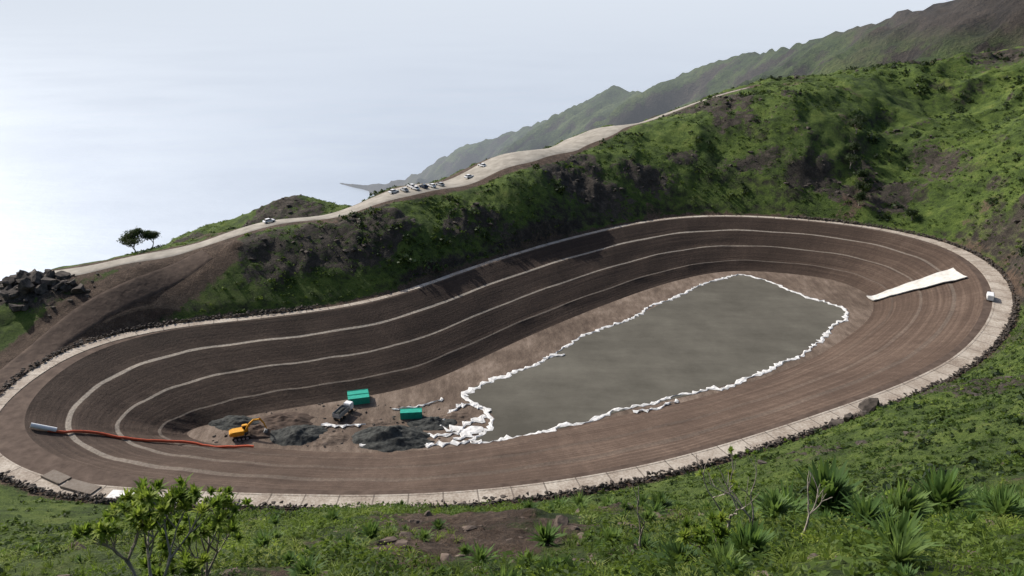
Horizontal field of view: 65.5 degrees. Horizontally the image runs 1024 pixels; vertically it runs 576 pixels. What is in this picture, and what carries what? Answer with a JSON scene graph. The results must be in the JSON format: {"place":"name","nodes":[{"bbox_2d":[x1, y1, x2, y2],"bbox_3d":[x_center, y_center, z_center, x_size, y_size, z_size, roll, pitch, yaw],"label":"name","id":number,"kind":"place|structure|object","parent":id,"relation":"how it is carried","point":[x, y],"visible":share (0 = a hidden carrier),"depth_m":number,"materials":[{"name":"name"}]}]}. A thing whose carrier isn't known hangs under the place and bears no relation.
{"place":"outdoors","nodes":[
{"label":"outdoors","id":0,"kind":"place"},
{"bbox_2d":[55,87,749,275],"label":"plateau road","id":1,"kind":"structure","parent":0,"point":[507,160],"depth_m":320.57,"materials":[{"name":"beige soil"}]},
{"bbox_2d":[262,218,275,223],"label":"parked car","id":2,"kind":"object","parent":1,"relation":"on","point":[266,220],"visible":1,"depth_m":281.11,"materials":[{"name":"white paint"}]},
{"bbox_2d":[388,189,398,193],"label":"parked car","id":3,"kind":"object","parent":1,"relation":"on","point":[392,191],"visible":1,"depth_m":308.88,"materials":[{"name":"white paint"}]},
{"bbox_2d":[427,183,435,187],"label":"parked car","id":4,"kind":"object","parent":1,"relation":"on","point":[431,185],"visible":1,"depth_m":316.04,"materials":[{"name":"white paint"}]},
{"bbox_2d":[435,182,444,186],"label":"parked car","id":5,"kind":"object","parent":1,"relation":"on","point":[440,184],"visible":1,"depth_m":320.02,"materials":[{"name":"silver metal"}]},
{"bbox_2d":[0,0,951,280],"bbox_3d":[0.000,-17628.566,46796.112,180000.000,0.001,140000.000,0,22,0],"label":"sea","id":6,"kind":"structure","parent":0,"point":[168,120],"depth_m":6107.65,"materials":[{"name":"liquid"}]},
{"bbox_2d":[0,217,991,494],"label":"ring dirt track","id":7,"kind":"structure","parent":0,"point":[18,445],"depth_m":182.14,"materials":[{"name":"brown soil"}]},
{"bbox_2d":[0,215,1012,507],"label":"concrete path","id":8,"kind":"structure","parent":0,"point":[990,331],"depth_m":191.78,"materials":[{"name":"beige concrete"}]},
{"bbox_2d":[41,475,58,484],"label":"kerb","id":9,"kind":"structure","parent":8,"relation":"on","point":[50,480],"depth_m":168.19,"materials":[{"name":"concrete"}]},
{"bbox_2d":[42,470,71,484],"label":"slab","id":10,"kind":"structure","parent":8,"relation":"on","point":[57,476],"depth_m":169.56,"materials":[{"name":"concrete"}]},
{"bbox_2d":[60,486,89,495],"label":"kerb","id":11,"kind":"structure","parent":8,"relation":"on","point":[67,488],"depth_m":165.12,"materials":[{"name":"concrete"}]},
{"bbox_2d":[62,479,101,494],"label":"slab","id":12,"kind":"structure","parent":8,"relation":"on","point":[82,486],"depth_m":166.26,"materials":[{"name":"concrete"}]},
{"bbox_2d":[106,490,158,497],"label":"slab","id":13,"kind":"structure","parent":8,"relation":"on","point":[112,493],"depth_m":164.02,"materials":[{"name":"white concrete"}]},
{"bbox_2d":[986,291,993,300],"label":"white van","id":14,"kind":"object","parent":8,"relation":"on","point":[989,295],"visible":1,"depth_m":260.61,"materials":[{"name":"paint"}]},
{"bbox_2d":[0,46,1023,575],"bbox_3d":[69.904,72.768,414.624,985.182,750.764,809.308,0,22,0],"label":"hillside terrain","id":15,"kind":"structure","parent":0,"point":[828,138],"depth_m":310.00,"materials":[{"name":"green plant"}]},
{"bbox_2d":[0,269,98,316],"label":"rock outcrop","id":16,"kind":"object","parent":15,"relation":"on","point":[21,282],"visible":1,"depth_m":243.77,"materials":[{"name":"stone"}]},
{"bbox_2d":[0,250,212,394],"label":"dirt ramp track","id":17,"kind":"structure","parent":15,"relation":"on","point":[75,323],"depth_m":240.37,"materials":[{"name":"brown soil"}]},
{"bbox_2d":[116,228,146,250],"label":"windswept tree","id":18,"kind":"object","parent":15,"relation":"on","point":[127,239],"visible":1,"depth_m":273.27,"materials":[{"name":"green plant"}]},
{"bbox_2d":[139,230,159,246],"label":"windswept tree","id":19,"kind":"object","parent":15,"relation":"on","point":[152,235],"visible":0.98,"depth_m":277.12,"materials":[{"name":"green plant"}]},
{"bbox_2d":[68,473,231,575],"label":"euphorbia shrub","id":20,"kind":"object","parent":15,"relation":"on","point":[141,501],"visible":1,"depth_m":9.12,"materials":[{"name":"green plant"}]},
{"bbox_2d":[134,485,254,575],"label":"euphorbia shrub","id":21,"kind":"object","parent":15,"relation":"on","point":[191,565],"visible":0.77,"depth_m":10.14,"materials":[{"name":"green plant"}]},
{"bbox_2d":[0,498,542,575],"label":"spiky rosette plants","id":22,"kind":"object","parent":15,"relation":"on","point":[371,530],"visible":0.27,"depth_m":17.92,"materials":[{"name":"green plant"}]},
{"bbox_2d":[24,217,983,490],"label":"reservoir basin","id":23,"kind":"object","parent":15,"relation":"in","point":[174,385],"visible":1,"depth_m":236.88,"materials":[{"name":"brown soil"}]},
{"bbox_2d":[30,423,56,431],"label":"white pipe end","id":24,"kind":"object","parent":23,"relation":"on","point":[42,427],"visible":1,"depth_m":189.59,"materials":[{"name":"paint"}]},
{"bbox_2d":[47,430,253,447],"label":"orange pipe","id":25,"kind":"object","parent":23,"relation":"on","point":[144,440],"visible":1,"depth_m":200.38,"materials":[{"name":"orange plastic"}]},
{"bbox_2d":[321,423,364,427],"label":"white membrane sheet","id":26,"kind":"object","parent":23,"relation":"on","point":[334,425],"visible":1,"depth_m":217.09,"materials":[{"name":"white plastic"}]},
{"bbox_2d":[359,439,481,447],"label":"white membrane sheet","id":27,"kind":"object","parent":23,"relation":"on","point":[443,444],"visible":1,"depth_m":209.01,"materials":[{"name":"white plastic"}]},
{"bbox_2d":[633,399,678,412],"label":"white membrane sheet","id":28,"kind":"object","parent":23,"relation":"on","point":[660,407],"visible":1,"depth_m":225.32,"materials":[{"name":"white plastic"}]},
{"bbox_2d":[867,268,967,300],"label":"concrete spillway chute","id":29,"kind":"object","parent":23,"relation":"on","point":[951,274],"visible":1,"depth_m":294.89,"materials":[{"name":"white concrete"}]},
{"bbox_2d":[0,215,1019,511],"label":"rubble stone wall","id":30,"kind":"structure","parent":15,"relation":"on","point":[778,441],"depth_m":183.59,"materials":[{"name":"grey stone"}]},
{"bbox_2d":[0,55,1022,463],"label":"hillside boulders","id":31,"kind":"object","parent":15,"relation":"on","point":[24,307],"visible":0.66,"depth_m":338.92,"materials":[{"name":"stone"}]},
{"bbox_2d":[0,478,1023,575],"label":"shrubs","id":32,"kind":"object","parent":15,"relation":"on","point":[861,570],"visible":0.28,"depth_m":14.96,"materials":[{"name":"green plant"}]},
{"bbox_2d":[0,480,1023,575],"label":"grass tufts","id":33,"kind":"object","parent":15,"relation":"on","point":[802,558],"visible":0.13,"depth_m":16.62,"materials":[{"name":"green plant"}]},
{"bbox_2d":[0,315,1023,551],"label":"hillside low shrubs","id":34,"kind":"object","parent":15,"relation":"on","point":[986,466],"visible":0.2,"depth_m":134.56,"materials":[{"name":"green plant"}]},
{"bbox_2d":[0,164,1023,547],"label":"hillside shrubs","id":35,"kind":"object","parent":15,"relation":"on","point":[764,482],"visible":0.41,"depth_m":146.74,"materials":[{"name":"green plant"}]},
{"bbox_2d":[13,285,1023,544],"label":"hillside dark bushes","id":36,"kind":"object","parent":15,"relation":"on","point":[921,441],"visible":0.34,"depth_m":120.94,"materials":[{"name":"green plant"}]},
{"bbox_2d":[56,496,1011,575],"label":"hillside rocks","id":37,"kind":"object","parent":15,"relation":"on","point":[561,519],"visible":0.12,"depth_m":19.12,"materials":[{"name":"grey stone"}]},
{"bbox_2d":[125,52,1023,317],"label":"hillside shrubs","id":38,"kind":"object","parent":15,"relation":"on","point":[492,184],"visible":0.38,"depth_m":361.82,"materials":[{"name":"green plant"}]},
{"bbox_2d":[632,484,644,549],"bbox_3d":[2.473,4.708,15.662,0.313,1.790,0.587,0,22,0],"label":"bare branched shrub","id":39,"kind":"object","parent":15,"relation":"on","point":[640,530],"visible":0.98,"depth_m":15.68,"materials":[{"name":"grey plant"}]},
{"bbox_2d":[338,48,1023,270],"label":"hillside dark bushes","id":40,"kind":"object","parent":15,"relation":"on","point":[763,91],"visible":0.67,"depth_m":368.36,"materials":[{"name":"green plant"}]},
{"bbox_2d":[675,508,732,556],"bbox_3d":[2.815,3.870,11.806,0.923,1.055,0.855,0,22,0],"label":"euphorbia shrub","id":41,"kind":"object","parent":15,"relation":"on","point":[720,533],"visible":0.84,"depth_m":11.61,"materials":[{"name":"green plant"}]},
{"bbox_2d":[695,446,756,525],"bbox_3d":[4.128,3.958,15.097,1.387,2.077,0.814,-6,22,-15],"label":"bare branched shrub","id":42,"kind":"object","parent":15,"relation":"on","point":[730,470],"visible":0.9,"depth_m":15.01,"materials":[{"name":"brown plant"}]},
{"bbox_2d":[696,455,756,543],"bbox_3d":[3.844,4.150,14.154,0.664,2.124,1.357,-8,23,-20],"label":"bare branched shrub","id":43,"kind":"object","parent":15,"relation":"on","point":[735,489],"visible":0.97,"depth_m":14.01,"materials":[{"name":"brown plant"}]},
{"bbox_2d":[528,489,1023,575],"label":"spiky rosette plants","id":44,"kind":"object","parent":15,"relation":"on","point":[904,538],"visible":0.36,"depth_m":12.58,"materials":[{"name":"green plant"}]},
{"bbox_2d":[801,472,832,540],"bbox_3d":[5.861,4.258,15.334,0.452,1.393,0.579,6,22,16],"label":"bare branched shrub","id":45,"kind":"object","parent":15,"relation":"on","point":[825,483],"visible":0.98,"depth_m":15.24,"materials":[{"name":"grey plant"}]},
{"bbox_2d":[845,153,860,168],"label":"dark tree","id":46,"kind":"object","parent":15,"relation":"on","point":[851,156],"visible":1,"depth_m":359.65,"materials":[{"name":"green plant"}]},
{"bbox_2d":[846,119,863,133],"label":"dark tree","id":47,"kind":"object","parent":15,"relation":"on","point":[855,123],"visible":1,"depth_m":370.45,"materials":[{"name":"green plant"}]},
{"bbox_2d":[828,398,882,428],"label":"dark boulders","id":48,"kind":"object","parent":15,"relation":"on","point":[867,405],"visible":0.69,"depth_m":188.19,"materials":[{"name":"stone"}]},
{"bbox_2d":[849,141,861,153],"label":"dark tree","id":49,"kind":"object","parent":15,"relation":"on","point":[854,145],"visible":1,"depth_m":364.94,"materials":[{"name":"green plant"}]},
{"bbox_2d":[851,168,868,178],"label":"dark tree","id":50,"kind":"object","parent":15,"relation":"on","point":[861,173],"visible":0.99,"depth_m":354.90,"materials":[{"name":"green plant"}]},
{"bbox_2d":[852,114,867,121],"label":"dark tree","id":51,"kind":"object","parent":15,"relation":"on","point":[859,117],"visible":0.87,"depth_m":376.24,"materials":[{"name":"green plant"}]},
{"bbox_2d":[853,191,871,205],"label":"dark tree","id":52,"kind":"object","parent":15,"relation":"on","point":[860,196],"visible":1,"depth_m":343.32,"materials":[{"name":"green plant"}]},
{"bbox_2d":[854,180,871,192],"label":"dark tree","id":53,"kind":"object","parent":15,"relation":"on","point":[860,185],"visible":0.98,"depth_m":347.58,"materials":[{"name":"green plant"}]},
{"bbox_2d":[752,455,1023,527],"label":"spiky rosette plants","id":54,"kind":"object","parent":15,"relation":"on","point":[940,487],"visible":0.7,"depth_m":21.47,"materials":[{"name":"green plant"}]},
{"bbox_2d":[903,208,919,219],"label":"dark tree","id":55,"kind":"object","parent":15,"relation":"on","point":[911,213],"visible":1,"depth_m":333.61,"materials":[{"name":"green plant"}]},
{"bbox_2d":[187,271,873,452],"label":"reservoir floor","id":56,"kind":"structure","parent":0,"point":[531,350],"depth_m":251.12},
{"bbox_2d":[208,415,258,430],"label":"dark gravel pile","id":57,"kind":"object","parent":56,"relation":"on","point":[228,423],"visible":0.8,"depth_m":217.69,"materials":[{"name":"grey gravel"}]},
{"bbox_2d":[229,417,267,441],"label":"excavator","id":58,"kind":"object","parent":56,"relation":"on","point":[239,432],"visible":1,"depth_m":210.91,"materials":[{"name":"yellow metal"}]},
{"bbox_2d":[241,424,282,438],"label":"heap","id":59,"kind":"object","parent":56,"relation":"on","point":[255,431],"visible":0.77,"depth_m":213.30,"materials":[{"name":"brown soil"}]},
{"bbox_2d":[257,412,314,427],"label":"dirt pile","id":60,"kind":"object","parent":56,"relation":"on","point":[285,419],"visible":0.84,"depth_m":218.94,"materials":[{"name":"brown soil"}]},
{"bbox_2d":[270,425,327,445],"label":"dark gravel pile","id":61,"kind":"object","parent":56,"relation":"on","point":[299,435],"visible":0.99,"depth_m":211.06,"materials":[{"name":"grey gravel"}]},
{"bbox_2d":[306,431,348,446],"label":"earth heap","id":62,"kind":"object","parent":56,"relation":"on","point":[329,438],"visible":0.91,"depth_m":210.19,"materials":[{"name":"brown soil"}]},
{"bbox_2d":[212,403,467,446],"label":"basin floor stones","id":63,"kind":"object","parent":56,"relation":"on","point":[342,428],"visible":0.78,"depth_m":218.87,"materials":[{"name":"stone"}]},
{"bbox_2d":[332,400,353,420],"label":"dump truck","id":64,"kind":"object","parent":56,"relation":"on","point":[341,411],"visible":1,"depth_m":220.91,"materials":[{"name":"grey metal"}]},
{"bbox_2d":[347,389,369,404],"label":"green container","id":65,"kind":"object","parent":56,"relation":"on","point":[358,397],"visible":0.94,"depth_m":228.37,"materials":[{"name":"teal metal"}]},
{"bbox_2d":[355,418,394,427],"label":"earth heap","id":66,"kind":"object","parent":56,"relation":"on","point":[368,422],"visible":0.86,"depth_m":218.63,"materials":[{"name":"brown soil"}]},
{"bbox_2d":[351,425,434,451],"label":"dark gravel pile","id":67,"kind":"object","parent":56,"relation":"on","point":[391,438],"visible":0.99,"depth_m":208.91,"materials":[{"name":"grey gravel"}]},
{"bbox_2d":[400,408,421,419],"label":"green container","id":68,"kind":"object","parent":56,"relation":"on","point":[409,413],"visible":1,"depth_m":220.44,"materials":[{"name":"teal metal"}]},
{"bbox_2d":[392,397,442,409],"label":"white membrane sheet","id":69,"kind":"object","parent":56,"relation":"on","point":[441,398],"visible":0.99,"depth_m":226.54,"materials":[{"name":"white plastic"}]},
{"bbox_2d":[407,416,456,430],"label":"dark gravel pile","id":70,"kind":"object","parent":56,"relation":"on","point":[430,423],"visible":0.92,"depth_m":217.80,"materials":[{"name":"grey gravel"}]},
{"bbox_2d":[427,429,463,437],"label":"white membrane sheet","id":71,"kind":"object","parent":56,"relation":"on","point":[444,434],"visible":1,"depth_m":212.89,"materials":[{"name":"white plastic"}]},
{"bbox_2d":[428,411,471,422],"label":"earth heap","id":72,"kind":"object","parent":56,"relation":"on","point":[459,416],"visible":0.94,"depth_m":221.57,"materials":[{"name":"brown soil"}]},
{"bbox_2d":[440,403,463,425],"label":"white membrane sheet","id":73,"kind":"object","parent":56,"relation":"on","point":[451,410],"visible":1,"depth_m":224.79,"materials":[{"name":"white plastic"}]},
{"bbox_2d":[443,414,487,431],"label":"white membrane sheet","id":74,"kind":"object","parent":56,"relation":"on","point":[479,419],"visible":1,"depth_m":218.20,"materials":[{"name":"white plastic"}]},
{"bbox_2d":[453,426,483,439],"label":"white membrane sheet","id":75,"kind":"object","parent":56,"relation":"on","point":[469,431],"visible":1,"depth_m":214.20,"materials":[{"name":"white plastic"}]},
{"bbox_2d":[456,402,490,411],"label":"white membrane sheet","id":76,"kind":"object","parent":56,"relation":"on","point":[473,404],"visible":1,"depth_m":227.14,"materials":[{"name":"white plastic"}]},
{"bbox_2d":[460,275,844,441],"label":"grey gravel floor","id":77,"kind":"structure","parent":0,"point":[724,332],"depth_m":257.53,"materials":[{"name":"grey gravel"}]},
{"bbox_2d":[543,354,564,358],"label":"white membrane sheet","id":78,"kind":"object","parent":77,"relation":"on","point":[550,355],"visible":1,"depth_m":256.86,"materials":[{"name":"white plastic"}]},
{"bbox_2d":[461,274,848,443],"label":"white membrane edge","id":79,"kind":"object","parent":77,"relation":"on","point":[490,427],"visible":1,"depth_m":243.32,"materials":[{"name":"white plastic"}]},
{"bbox_2d":[340,0,1023,193],"bbox_3d":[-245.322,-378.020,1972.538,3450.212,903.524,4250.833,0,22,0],"label":"coastal hills","id":80,"kind":"structure","parent":0,"point":[947,30],"depth_m":1287.64,"materials":[{"name":"green plant"}]}
]}

